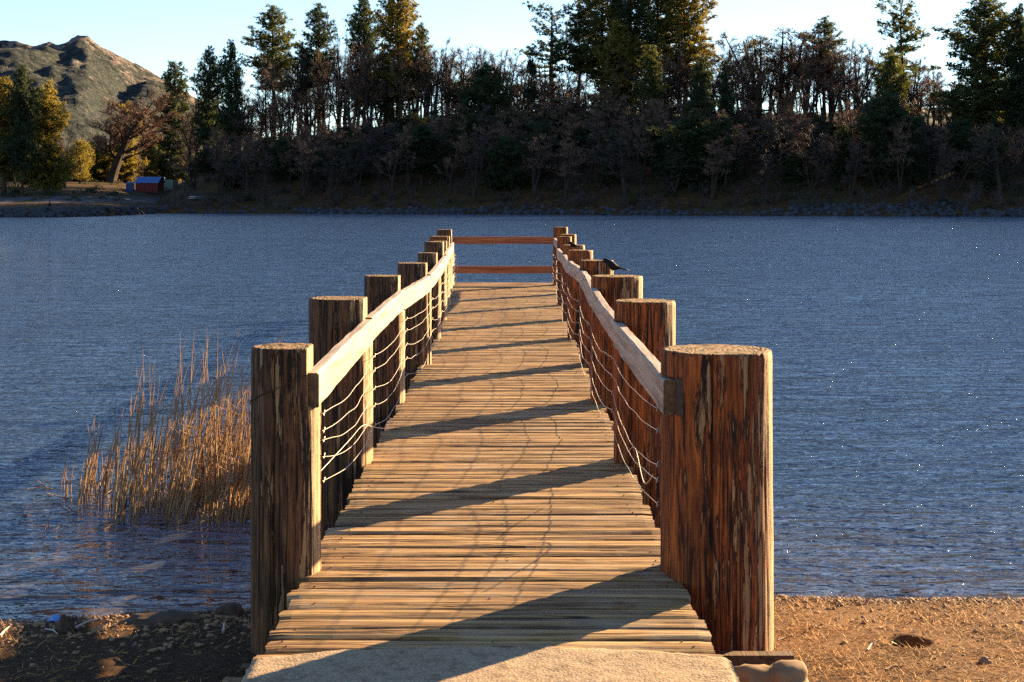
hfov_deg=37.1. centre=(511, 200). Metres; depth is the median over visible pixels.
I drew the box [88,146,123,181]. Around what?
evergreen tree
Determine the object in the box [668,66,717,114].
bare tree
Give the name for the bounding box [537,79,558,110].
bare tree
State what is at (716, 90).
bare tree
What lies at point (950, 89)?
bare tree
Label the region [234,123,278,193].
bare tree
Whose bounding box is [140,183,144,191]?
door
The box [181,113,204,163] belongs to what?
bare tree
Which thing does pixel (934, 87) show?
bare tree
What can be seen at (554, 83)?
bare tree
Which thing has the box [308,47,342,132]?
bare tree
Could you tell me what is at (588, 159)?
bare tree
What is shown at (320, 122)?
evergreen tree
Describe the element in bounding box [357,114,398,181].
bare tree
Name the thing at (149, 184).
shed
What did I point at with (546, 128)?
evergreen tree
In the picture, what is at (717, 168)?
bare tree
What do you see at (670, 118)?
evergreen tree
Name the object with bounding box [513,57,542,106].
bare tree
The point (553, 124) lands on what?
evergreen tree
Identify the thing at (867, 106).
bare tree
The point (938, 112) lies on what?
evergreen tree
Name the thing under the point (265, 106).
bare tree
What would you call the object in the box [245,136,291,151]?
evergreen tree
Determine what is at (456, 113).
bare tree
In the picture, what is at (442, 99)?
bare tree
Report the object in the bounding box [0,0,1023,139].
sky
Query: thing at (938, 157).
bare tree
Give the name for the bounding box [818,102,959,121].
hills
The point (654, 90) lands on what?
pine tree
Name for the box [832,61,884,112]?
bare tree
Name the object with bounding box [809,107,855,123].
bare tree
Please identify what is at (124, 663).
stick
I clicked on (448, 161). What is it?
bare tree
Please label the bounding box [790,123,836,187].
bare tree
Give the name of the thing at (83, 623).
stick
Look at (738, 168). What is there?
evergreen tree
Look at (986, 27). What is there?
pine tree
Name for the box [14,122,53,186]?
pine tree
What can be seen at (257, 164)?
evergreen tree
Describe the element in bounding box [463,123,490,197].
bare tree
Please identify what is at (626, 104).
bare tree
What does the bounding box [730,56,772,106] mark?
bare tree
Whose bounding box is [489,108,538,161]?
evergreen tree
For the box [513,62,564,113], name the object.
bare tree
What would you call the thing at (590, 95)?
bare tree
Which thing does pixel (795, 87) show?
bare tree
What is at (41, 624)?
pebbles
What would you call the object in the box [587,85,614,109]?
bare tree
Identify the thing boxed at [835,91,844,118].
evergreen tree
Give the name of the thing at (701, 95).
pine tree
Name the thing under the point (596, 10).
pine tree
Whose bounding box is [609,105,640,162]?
bare tree
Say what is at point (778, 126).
bare tree
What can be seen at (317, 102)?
bare tree
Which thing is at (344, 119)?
bare tree
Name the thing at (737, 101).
bare tree
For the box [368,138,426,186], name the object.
bare tree
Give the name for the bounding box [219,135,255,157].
bare tree
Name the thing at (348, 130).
evergreen tree
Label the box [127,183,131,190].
door
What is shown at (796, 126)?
bare tree
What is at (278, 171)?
evergreen tree
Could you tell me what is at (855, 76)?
bare tree
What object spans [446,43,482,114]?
bare tree
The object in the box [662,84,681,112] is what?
evergreen tree
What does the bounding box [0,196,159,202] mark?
path
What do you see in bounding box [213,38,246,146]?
pine tree
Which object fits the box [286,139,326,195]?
bare tree
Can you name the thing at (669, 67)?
bare tree
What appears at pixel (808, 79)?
bare tree
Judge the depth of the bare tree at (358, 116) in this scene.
292.62 m
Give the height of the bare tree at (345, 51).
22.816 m
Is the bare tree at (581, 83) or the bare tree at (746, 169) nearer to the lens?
the bare tree at (746, 169)
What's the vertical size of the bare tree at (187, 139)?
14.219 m
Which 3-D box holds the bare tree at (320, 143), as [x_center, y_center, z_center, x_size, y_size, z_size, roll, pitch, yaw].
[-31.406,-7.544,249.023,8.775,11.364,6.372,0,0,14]
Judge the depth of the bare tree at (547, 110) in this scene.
245.41 m
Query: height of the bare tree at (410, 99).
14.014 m
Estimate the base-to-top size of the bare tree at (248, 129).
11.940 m
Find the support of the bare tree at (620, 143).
on the hill at (525, 192)
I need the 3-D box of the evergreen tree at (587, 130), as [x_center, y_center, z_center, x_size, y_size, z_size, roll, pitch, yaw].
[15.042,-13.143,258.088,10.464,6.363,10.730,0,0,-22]
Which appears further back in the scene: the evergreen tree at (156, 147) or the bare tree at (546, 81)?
the evergreen tree at (156, 147)
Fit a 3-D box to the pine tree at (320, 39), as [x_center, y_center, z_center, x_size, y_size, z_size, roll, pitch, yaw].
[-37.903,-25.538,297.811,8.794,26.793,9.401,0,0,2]
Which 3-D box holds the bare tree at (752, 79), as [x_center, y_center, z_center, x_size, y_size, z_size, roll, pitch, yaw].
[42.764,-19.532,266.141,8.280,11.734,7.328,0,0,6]
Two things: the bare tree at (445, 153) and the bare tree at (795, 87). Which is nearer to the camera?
the bare tree at (445, 153)
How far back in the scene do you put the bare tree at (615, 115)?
250.61 m
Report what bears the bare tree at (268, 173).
on the hill at (525, 192)
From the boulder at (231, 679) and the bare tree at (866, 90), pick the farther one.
the bare tree at (866, 90)
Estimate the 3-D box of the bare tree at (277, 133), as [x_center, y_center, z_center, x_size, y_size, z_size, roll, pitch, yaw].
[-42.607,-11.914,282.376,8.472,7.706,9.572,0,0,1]
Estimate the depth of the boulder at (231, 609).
7.30 m
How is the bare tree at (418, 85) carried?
on the hill at (525, 192)
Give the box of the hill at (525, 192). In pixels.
[0,111,1023,216]
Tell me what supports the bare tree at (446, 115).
on the hill at (525, 192)
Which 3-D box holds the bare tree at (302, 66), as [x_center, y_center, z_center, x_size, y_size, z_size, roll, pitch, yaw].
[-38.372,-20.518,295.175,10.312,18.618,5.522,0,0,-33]
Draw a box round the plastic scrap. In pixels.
[47,614,59,622]
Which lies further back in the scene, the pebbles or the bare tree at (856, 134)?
the bare tree at (856, 134)
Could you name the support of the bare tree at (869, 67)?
on the hill at (525, 192)
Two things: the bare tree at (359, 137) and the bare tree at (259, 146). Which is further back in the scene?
the bare tree at (259, 146)
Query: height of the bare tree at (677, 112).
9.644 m
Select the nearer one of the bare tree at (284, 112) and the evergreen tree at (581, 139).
the evergreen tree at (581, 139)
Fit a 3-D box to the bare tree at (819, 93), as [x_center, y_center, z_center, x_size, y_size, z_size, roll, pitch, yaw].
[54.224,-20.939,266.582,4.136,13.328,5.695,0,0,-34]
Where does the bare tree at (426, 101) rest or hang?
on the hill at (525, 192)
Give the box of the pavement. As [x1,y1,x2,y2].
[241,646,740,681]
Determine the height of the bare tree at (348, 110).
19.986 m
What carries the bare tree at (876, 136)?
on the hill at (525, 192)
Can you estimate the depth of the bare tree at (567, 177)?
222.73 m
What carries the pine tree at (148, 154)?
on the hill at (525, 192)
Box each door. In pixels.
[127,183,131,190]
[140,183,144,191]
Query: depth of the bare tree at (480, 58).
280.30 m
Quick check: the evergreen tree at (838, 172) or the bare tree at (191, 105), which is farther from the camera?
the bare tree at (191, 105)
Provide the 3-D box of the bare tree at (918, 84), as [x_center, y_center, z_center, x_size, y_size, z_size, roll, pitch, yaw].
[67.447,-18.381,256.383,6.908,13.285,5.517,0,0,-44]
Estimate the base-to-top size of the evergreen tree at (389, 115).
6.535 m
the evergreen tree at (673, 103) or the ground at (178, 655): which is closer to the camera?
the ground at (178, 655)
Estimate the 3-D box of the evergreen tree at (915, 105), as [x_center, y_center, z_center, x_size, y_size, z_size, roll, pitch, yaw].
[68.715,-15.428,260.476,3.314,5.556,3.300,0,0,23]
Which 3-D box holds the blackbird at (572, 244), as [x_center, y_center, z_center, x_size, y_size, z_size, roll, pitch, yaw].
[0.710,0.520,17.370,0.164,0.102,0.046,0,0,8]
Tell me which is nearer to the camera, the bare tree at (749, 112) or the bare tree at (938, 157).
the bare tree at (938, 157)
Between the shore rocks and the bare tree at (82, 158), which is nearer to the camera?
the shore rocks
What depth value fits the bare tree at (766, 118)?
242.96 m
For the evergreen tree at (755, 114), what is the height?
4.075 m
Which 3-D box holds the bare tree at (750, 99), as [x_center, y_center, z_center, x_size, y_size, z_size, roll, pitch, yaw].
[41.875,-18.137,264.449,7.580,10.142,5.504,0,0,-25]
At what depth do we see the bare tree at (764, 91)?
264.26 m
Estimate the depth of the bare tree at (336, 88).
295.71 m
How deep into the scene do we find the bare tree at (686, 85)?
265.87 m
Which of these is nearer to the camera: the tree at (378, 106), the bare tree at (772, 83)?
the bare tree at (772, 83)
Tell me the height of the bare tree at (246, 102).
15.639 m
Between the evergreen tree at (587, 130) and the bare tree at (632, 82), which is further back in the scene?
the bare tree at (632, 82)
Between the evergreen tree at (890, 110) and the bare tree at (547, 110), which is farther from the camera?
the bare tree at (547, 110)
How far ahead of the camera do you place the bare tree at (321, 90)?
297.82 m
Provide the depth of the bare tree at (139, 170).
327.99 m
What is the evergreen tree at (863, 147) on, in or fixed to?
on the hill at (525, 192)
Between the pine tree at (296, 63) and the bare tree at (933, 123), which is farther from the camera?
the pine tree at (296, 63)
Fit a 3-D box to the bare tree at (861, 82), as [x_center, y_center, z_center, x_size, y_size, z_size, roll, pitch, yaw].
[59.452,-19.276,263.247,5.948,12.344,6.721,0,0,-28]
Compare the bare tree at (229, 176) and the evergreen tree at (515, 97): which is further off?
the evergreen tree at (515, 97)
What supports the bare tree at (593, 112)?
on the hill at (525, 192)
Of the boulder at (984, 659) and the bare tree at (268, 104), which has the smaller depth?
the boulder at (984, 659)
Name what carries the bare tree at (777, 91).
on the hill at (525, 192)
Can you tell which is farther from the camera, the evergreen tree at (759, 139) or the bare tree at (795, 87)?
the bare tree at (795, 87)
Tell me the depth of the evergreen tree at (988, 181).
203.93 m
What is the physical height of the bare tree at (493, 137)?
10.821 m
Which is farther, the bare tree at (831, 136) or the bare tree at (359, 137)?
the bare tree at (359, 137)
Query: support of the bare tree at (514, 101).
on the hill at (525, 192)
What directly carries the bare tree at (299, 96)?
on the hill at (525, 192)
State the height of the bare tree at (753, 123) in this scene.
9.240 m
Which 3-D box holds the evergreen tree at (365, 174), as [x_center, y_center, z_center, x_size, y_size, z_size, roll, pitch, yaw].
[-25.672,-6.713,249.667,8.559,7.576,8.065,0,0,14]
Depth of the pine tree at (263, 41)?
299.04 m
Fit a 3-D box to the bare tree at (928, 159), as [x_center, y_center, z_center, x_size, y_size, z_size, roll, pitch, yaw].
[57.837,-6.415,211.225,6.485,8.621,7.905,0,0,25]
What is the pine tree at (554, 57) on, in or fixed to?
on the hill at (525, 192)
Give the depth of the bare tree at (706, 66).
268.82 m
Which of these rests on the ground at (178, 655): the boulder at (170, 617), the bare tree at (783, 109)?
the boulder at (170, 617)
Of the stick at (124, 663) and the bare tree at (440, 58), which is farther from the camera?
the bare tree at (440, 58)
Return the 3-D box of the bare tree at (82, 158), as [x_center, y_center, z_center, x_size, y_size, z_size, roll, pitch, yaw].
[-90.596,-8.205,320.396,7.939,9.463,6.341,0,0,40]
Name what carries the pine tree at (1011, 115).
on the hill at (525, 192)
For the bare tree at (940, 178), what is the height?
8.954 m
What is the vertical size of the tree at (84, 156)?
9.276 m
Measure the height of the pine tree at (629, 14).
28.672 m
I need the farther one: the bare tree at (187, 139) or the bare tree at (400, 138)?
the bare tree at (187, 139)
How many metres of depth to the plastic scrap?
7.20 m
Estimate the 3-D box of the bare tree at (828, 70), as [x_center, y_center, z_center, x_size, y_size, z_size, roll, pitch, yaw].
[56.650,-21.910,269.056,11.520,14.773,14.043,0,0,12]
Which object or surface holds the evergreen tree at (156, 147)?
on the hill at (525, 192)
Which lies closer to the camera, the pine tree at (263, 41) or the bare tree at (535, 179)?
the bare tree at (535, 179)
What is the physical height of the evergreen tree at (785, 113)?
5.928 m
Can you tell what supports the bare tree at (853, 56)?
on the hill at (525, 192)
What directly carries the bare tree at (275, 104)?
on the hill at (525, 192)
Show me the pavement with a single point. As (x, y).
(494, 664)
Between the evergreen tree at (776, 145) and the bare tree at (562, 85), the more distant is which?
the bare tree at (562, 85)
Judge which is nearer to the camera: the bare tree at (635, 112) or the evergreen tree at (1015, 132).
the evergreen tree at (1015, 132)
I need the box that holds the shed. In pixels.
[134,177,164,191]
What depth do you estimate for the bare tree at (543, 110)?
267.72 m
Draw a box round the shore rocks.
[0,199,1023,216]
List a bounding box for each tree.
[0,65,47,195]
[0,75,33,194]
[0,170,18,180]
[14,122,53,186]
[16,79,75,192]
[57,135,80,186]
[63,140,95,183]
[64,145,93,180]
[68,89,187,182]
[74,143,99,167]
[83,142,103,180]
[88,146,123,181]
[104,99,149,182]
[129,155,148,178]
[137,134,163,177]
[140,60,194,179]
[150,133,164,172]
[165,109,202,176]
[167,154,208,189]
[174,124,201,175]
[176,112,201,150]
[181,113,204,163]
[184,97,221,149]
[189,44,225,147]
[192,147,223,181]
[202,126,229,173]
[204,133,235,196]
[207,143,241,190]
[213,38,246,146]
[213,79,254,151]
[217,97,262,155]
[217,102,264,148]
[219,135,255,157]
[219,152,255,187]
[220,139,258,157]
[224,152,269,198]
[232,93,262,157]
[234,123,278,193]
[239,134,259,174]
[240,4,302,127]
[240,140,274,161]
[241,103,285,147]
[243,64,283,135]
[243,90,287,135]
[244,139,287,175]
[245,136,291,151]
[249,94,286,135]
[250,152,273,171]
[254,59,305,152]
[259,66,289,136]
[259,136,311,180]
[262,115,290,138]
[272,85,298,134]
[273,118,306,146]
[276,129,300,184]
[279,61,301,138]
[282,70,313,133]
[284,51,315,135]
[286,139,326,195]
[287,42,313,130]
[291,47,331,134]
[291,122,315,166]
[292,134,316,156]
[293,122,347,187]
[295,2,337,134]
[295,58,334,142]
[299,147,338,189]
[300,51,343,130]
[301,65,337,117]
[307,129,349,168]
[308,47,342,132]
[310,104,328,130]
[314,124,335,150]
[315,58,372,126]
[315,139,353,199]
[316,127,349,178]
[317,53,350,131]
[320,56,345,129]
[324,41,377,132]
[332,22,348,118]
[332,123,374,152]
[334,126,358,146]
[334,136,377,179]
[336,71,370,127]
[338,76,380,125]
[340,44,387,124]
[341,114,376,157]
[342,0,380,117]
[342,141,369,191]
[343,123,377,158]
[347,36,396,117]
[353,112,379,129]
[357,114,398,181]
[359,121,392,156]
[361,122,414,171]
[365,0,422,127]
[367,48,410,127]
[368,52,392,125]
[368,128,417,170]
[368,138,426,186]
[373,122,419,196]
[374,49,395,125]
[379,103,395,126]
[385,57,432,115]
[388,46,415,119]
[388,112,428,137]
[392,42,438,113]
[394,123,453,185]
[407,113,417,143]
[410,21,434,117]
[410,42,436,118]
[413,51,439,122]
[415,52,441,116]
[418,108,447,155]
[422,52,460,118]
[423,100,462,133]
[423,115,448,174]
[427,115,455,163]
[428,35,459,127]
[430,51,455,119]
[433,135,468,191]
[435,50,464,89]
[443,82,475,117]
[444,118,458,130]
[445,113,498,173]
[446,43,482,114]
[447,102,473,130]
[448,97,489,125]
[451,61,517,149]
[454,46,485,80]
[454,114,489,180]
[463,44,496,85]
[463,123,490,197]
[467,120,521,180]
[471,103,509,169]
[478,134,533,190]
[487,48,517,111]
[487,48,527,107]
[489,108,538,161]
[491,66,528,107]
[492,93,521,111]
[496,106,532,170]
[504,84,525,106]
[504,99,529,117]
[508,61,533,106]
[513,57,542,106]
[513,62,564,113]
[514,0,593,96]
[516,105,538,122]
[518,134,560,193]
[519,118,563,179]
[520,107,575,151]
[522,58,540,129]
[522,102,556,151]
[525,102,566,133]
[533,73,557,112]
[536,82,565,110]
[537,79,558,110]
[539,71,579,111]
[540,93,582,142]
[542,136,578,182]
[548,69,586,114]
[550,79,575,105]
[550,121,612,189]
[553,141,589,200]
[556,6,593,96]
[557,113,586,170]
[559,102,593,123]
[559,128,601,168]
[566,0,625,85]
[567,88,589,126]
[570,81,597,107]
[570,105,626,140]
[572,74,587,102]
[578,82,594,103]
[580,111,625,176]
[581,82,596,106]
[583,105,602,158]
[586,130,647,196]
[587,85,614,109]
[588,16,645,115]
[588,90,638,130]
[594,74,648,114]
[595,127,630,186]
[598,65,627,106]
[602,0,653,82]
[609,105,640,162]
[615,116,664,185]
[617,59,647,99]
[618,99,642,135]
[621,67,639,109]
[626,44,677,128]
[629,60,674,90]
[633,0,678,58]
[633,95,660,128]
[633,119,667,175]
[637,68,670,101]
[637,100,684,127]
[643,40,691,115]
[647,104,683,154]
[647,106,735,186]
[651,0,721,112]
[651,99,674,172]
[657,143,692,192]
[659,48,679,110]
[659,109,715,165]
[660,115,676,146]
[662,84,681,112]
[663,52,692,113]
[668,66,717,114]
[671,99,716,114]
[672,60,712,105]
[674,63,718,101]
[675,97,727,126]
[682,55,722,148]
[683,63,707,103]
[700,50,719,97]
[700,137,734,199]
[701,122,754,188]
[705,49,724,103]
[709,41,764,107]
[709,114,744,181]
[710,111,732,153]
[712,102,780,157]
[714,31,779,116]
[714,58,739,127]
[717,54,745,118]
[727,120,767,156]
[729,106,773,124]
[729,125,763,177]
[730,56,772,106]
[730,94,741,116]
[733,100,767,119]
[735,69,771,107]
[737,97,778,147]
[738,42,779,106]
[738,56,778,105]
[740,92,755,108]
[746,112,805,184]
[752,149,778,194]
[753,63,790,116]
[756,26,827,112]
[759,108,796,124]
[759,123,792,172]
[760,115,790,165]
[762,55,789,117]
[766,89,817,148]
[769,40,805,108]
[775,111,806,146]
[776,43,814,108]
[778,149,819,189]
[780,109,811,155]
[782,48,816,117]
[787,35,814,111]
[789,30,837,126]
[789,50,828,121]
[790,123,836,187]
[791,132,836,191]
[793,111,832,134]
[802,14,847,118]
[803,44,858,122]
[803,114,834,162]
[804,102,818,118]
[807,48,860,116]
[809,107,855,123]
[810,52,833,113]
[810,122,840,134]
[811,50,832,117]
[811,116,848,163]
[817,42,855,123]
[820,41,851,123]
[822,55,881,126]
[823,111,857,180]
[824,109,864,144]
[826,36,874,123]
[826,125,865,177]
[830,43,884,109]
[831,59,857,110]
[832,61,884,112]
[832,100,862,155]
[834,93,879,121]
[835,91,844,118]
[840,136,868,197]
[841,55,877,115]
[848,88,929,183]
[853,124,873,150]
[855,141,897,187]
[856,43,901,104]
[858,46,874,102]
[859,60,878,110]
[861,118,902,148]
[867,0,941,72]
[868,45,918,115]
[870,46,907,83]
[872,116,950,156]
[880,118,918,193]
[882,95,922,132]
[891,130,933,185]
[897,76,934,112]
[898,73,917,105]
[904,55,931,110]
[905,60,935,115]
[907,94,923,116]
[909,119,938,160]
[910,124,950,183]
[912,73,931,110]
[915,111,943,129]
[917,72,946,122]
[919,66,958,127]
[919,123,951,174]
[921,80,945,125]
[923,76,959,120]
[926,90,950,123]
[929,0,1023,135]
[930,105,956,128]
[932,123,960,158]
[932,126,987,190]
[933,136,957,200]
[938,82,962,118]
[939,116,983,176]
[953,123,1023,197]
[973,118,1018,165]
[974,121,1011,191]
[995,2,1023,159]
[995,126,1023,187]
[997,122,1023,140]
[1007,133,1023,170]
[1009,124,1023,162]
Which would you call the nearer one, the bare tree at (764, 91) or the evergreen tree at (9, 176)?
the bare tree at (764, 91)
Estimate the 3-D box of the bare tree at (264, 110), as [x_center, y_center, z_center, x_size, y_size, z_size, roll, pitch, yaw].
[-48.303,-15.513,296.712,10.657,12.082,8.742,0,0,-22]
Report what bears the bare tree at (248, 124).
on the hill at (525, 192)
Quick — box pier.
[240,227,793,669]
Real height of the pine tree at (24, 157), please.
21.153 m
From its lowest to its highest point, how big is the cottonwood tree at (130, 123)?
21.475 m
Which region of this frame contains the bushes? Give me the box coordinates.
[0,125,1023,207]
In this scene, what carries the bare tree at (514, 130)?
on the hill at (525, 192)
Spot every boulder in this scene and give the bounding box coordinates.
[54,615,74,632]
[118,610,204,625]
[215,602,244,616]
[222,676,241,681]
[734,660,808,681]
[775,594,787,596]
[978,656,992,663]
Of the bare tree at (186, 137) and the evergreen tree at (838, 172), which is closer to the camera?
the evergreen tree at (838, 172)
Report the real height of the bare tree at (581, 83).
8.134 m
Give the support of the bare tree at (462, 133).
on the hill at (525, 192)
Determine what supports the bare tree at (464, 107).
on the hill at (525, 192)
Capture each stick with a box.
[74,618,99,628]
[114,657,139,666]
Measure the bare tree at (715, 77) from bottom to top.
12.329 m
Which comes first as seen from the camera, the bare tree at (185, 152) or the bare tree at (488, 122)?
the bare tree at (488, 122)
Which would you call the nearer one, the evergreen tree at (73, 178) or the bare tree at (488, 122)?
the bare tree at (488, 122)
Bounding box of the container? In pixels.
[164,177,177,189]
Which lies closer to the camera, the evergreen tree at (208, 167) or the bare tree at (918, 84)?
the bare tree at (918, 84)
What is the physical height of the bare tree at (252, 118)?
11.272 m
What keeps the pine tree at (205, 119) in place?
on the hill at (525, 192)
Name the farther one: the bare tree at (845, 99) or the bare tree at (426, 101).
the bare tree at (426, 101)
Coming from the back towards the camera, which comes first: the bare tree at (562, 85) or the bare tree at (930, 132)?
the bare tree at (562, 85)
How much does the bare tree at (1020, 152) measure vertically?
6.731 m
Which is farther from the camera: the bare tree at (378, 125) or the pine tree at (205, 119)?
the pine tree at (205, 119)
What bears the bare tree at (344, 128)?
on the hill at (525, 192)
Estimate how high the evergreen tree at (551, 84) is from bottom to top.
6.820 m
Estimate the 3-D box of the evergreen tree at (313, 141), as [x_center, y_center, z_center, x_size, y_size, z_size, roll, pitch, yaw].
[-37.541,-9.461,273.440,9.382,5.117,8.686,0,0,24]
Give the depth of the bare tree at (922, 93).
261.93 m
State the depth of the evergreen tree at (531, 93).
268.93 m
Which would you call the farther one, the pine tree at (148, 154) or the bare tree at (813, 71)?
the pine tree at (148, 154)
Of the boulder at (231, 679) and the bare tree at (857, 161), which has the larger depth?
the bare tree at (857, 161)
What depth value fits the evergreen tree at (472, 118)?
244.77 m
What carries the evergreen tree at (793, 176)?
on the hill at (525, 192)
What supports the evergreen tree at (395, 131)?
on the hill at (525, 192)
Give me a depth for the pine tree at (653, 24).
274.01 m
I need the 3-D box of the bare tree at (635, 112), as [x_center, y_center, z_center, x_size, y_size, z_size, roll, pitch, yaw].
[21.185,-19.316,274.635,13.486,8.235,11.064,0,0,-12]
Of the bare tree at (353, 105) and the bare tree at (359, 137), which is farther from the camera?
the bare tree at (353, 105)
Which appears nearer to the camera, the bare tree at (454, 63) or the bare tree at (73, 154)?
the bare tree at (73, 154)
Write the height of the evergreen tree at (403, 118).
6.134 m
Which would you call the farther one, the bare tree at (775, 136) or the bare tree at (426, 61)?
the bare tree at (426, 61)
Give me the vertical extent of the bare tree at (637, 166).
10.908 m
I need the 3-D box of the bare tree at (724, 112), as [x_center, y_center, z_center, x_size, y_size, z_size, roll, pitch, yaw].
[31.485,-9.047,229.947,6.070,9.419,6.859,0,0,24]
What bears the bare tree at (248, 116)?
on the hill at (525, 192)
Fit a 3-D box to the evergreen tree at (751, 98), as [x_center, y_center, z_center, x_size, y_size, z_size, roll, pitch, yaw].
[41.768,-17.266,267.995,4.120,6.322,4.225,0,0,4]
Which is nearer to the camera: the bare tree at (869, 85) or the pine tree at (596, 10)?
the bare tree at (869, 85)
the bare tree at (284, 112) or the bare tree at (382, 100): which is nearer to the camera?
the bare tree at (382, 100)
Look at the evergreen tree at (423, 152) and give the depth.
240.82 m
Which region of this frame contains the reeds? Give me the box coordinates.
[29,329,287,530]
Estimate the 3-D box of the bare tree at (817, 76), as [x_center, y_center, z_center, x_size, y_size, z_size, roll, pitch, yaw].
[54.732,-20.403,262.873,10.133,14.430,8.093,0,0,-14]
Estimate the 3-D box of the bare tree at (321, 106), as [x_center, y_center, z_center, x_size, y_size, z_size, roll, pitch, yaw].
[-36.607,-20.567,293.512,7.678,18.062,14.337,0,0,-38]
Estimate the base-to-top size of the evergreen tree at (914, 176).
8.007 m
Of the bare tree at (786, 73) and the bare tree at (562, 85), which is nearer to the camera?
the bare tree at (786, 73)
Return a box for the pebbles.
[0,596,1023,672]
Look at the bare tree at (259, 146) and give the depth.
273.36 m
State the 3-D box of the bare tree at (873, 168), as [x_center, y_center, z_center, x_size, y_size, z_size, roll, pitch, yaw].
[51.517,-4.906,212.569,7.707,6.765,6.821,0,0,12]
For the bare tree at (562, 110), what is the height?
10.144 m
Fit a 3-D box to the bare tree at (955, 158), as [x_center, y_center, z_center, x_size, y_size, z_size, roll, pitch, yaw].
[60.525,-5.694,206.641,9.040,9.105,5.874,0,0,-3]
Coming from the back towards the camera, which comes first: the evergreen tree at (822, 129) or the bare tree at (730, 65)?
the bare tree at (730, 65)
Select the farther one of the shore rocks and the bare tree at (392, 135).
the bare tree at (392, 135)
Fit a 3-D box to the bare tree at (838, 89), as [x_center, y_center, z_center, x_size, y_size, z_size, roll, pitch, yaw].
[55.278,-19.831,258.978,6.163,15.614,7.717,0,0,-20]
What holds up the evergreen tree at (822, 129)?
on the hill at (525, 192)
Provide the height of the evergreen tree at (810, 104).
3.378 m
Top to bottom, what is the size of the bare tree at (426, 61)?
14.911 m
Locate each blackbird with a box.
[568,241,580,246]
[602,258,628,274]
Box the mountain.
[0,35,262,180]
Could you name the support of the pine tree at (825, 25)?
on the hill at (525, 192)
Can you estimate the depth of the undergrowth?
222.86 m
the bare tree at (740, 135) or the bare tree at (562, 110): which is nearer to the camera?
the bare tree at (740, 135)
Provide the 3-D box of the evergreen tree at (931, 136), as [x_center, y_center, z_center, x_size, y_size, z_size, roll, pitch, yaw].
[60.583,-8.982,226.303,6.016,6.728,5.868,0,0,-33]
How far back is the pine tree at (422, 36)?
284.86 m
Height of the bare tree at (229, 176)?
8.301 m
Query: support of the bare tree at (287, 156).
on the hill at (525, 192)
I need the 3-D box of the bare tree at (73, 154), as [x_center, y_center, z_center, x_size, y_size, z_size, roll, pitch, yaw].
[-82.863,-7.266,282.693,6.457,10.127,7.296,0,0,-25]
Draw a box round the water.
[0,214,1023,623]
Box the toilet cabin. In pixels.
[126,182,134,191]
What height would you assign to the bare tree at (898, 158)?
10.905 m
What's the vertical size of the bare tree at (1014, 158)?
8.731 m
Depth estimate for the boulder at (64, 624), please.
6.97 m
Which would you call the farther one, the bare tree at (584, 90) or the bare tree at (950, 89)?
the bare tree at (584, 90)
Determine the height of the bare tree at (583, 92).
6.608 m
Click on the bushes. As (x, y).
(12, 193)
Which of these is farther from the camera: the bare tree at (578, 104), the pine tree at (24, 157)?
the bare tree at (578, 104)
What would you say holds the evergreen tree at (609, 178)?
on the hill at (525, 192)
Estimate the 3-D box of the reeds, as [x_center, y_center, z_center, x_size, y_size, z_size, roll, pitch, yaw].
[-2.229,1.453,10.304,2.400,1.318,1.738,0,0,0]
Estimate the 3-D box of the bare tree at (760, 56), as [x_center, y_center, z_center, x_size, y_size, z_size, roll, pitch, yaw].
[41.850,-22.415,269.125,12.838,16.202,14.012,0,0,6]
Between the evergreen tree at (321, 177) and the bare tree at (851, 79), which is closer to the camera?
the evergreen tree at (321, 177)
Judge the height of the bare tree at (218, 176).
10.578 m
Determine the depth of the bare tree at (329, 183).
238.02 m
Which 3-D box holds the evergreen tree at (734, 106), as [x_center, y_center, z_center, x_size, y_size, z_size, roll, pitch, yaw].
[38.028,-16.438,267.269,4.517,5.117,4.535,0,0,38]
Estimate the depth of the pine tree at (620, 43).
270.92 m
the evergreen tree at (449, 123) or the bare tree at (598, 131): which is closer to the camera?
the bare tree at (598, 131)
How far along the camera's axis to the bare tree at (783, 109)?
234.81 m
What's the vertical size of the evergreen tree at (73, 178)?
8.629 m
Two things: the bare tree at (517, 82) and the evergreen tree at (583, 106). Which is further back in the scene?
the bare tree at (517, 82)
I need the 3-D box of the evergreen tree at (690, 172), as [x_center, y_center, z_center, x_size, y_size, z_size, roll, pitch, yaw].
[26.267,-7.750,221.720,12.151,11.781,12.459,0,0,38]
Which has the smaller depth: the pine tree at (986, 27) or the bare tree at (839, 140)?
the bare tree at (839, 140)
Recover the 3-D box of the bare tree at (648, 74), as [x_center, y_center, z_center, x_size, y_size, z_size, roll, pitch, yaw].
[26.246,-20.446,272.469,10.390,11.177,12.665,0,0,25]
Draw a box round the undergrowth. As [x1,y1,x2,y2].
[152,113,1023,210]
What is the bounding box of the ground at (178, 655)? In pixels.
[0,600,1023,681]
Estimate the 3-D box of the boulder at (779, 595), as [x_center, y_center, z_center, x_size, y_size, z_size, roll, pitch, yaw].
[1.372,2.036,7.799,0.080,0.041,0.082,0,0,18]
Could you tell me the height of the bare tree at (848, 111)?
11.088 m
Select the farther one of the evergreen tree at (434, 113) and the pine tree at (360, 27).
the pine tree at (360, 27)
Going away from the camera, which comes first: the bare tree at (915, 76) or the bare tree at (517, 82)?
the bare tree at (915, 76)

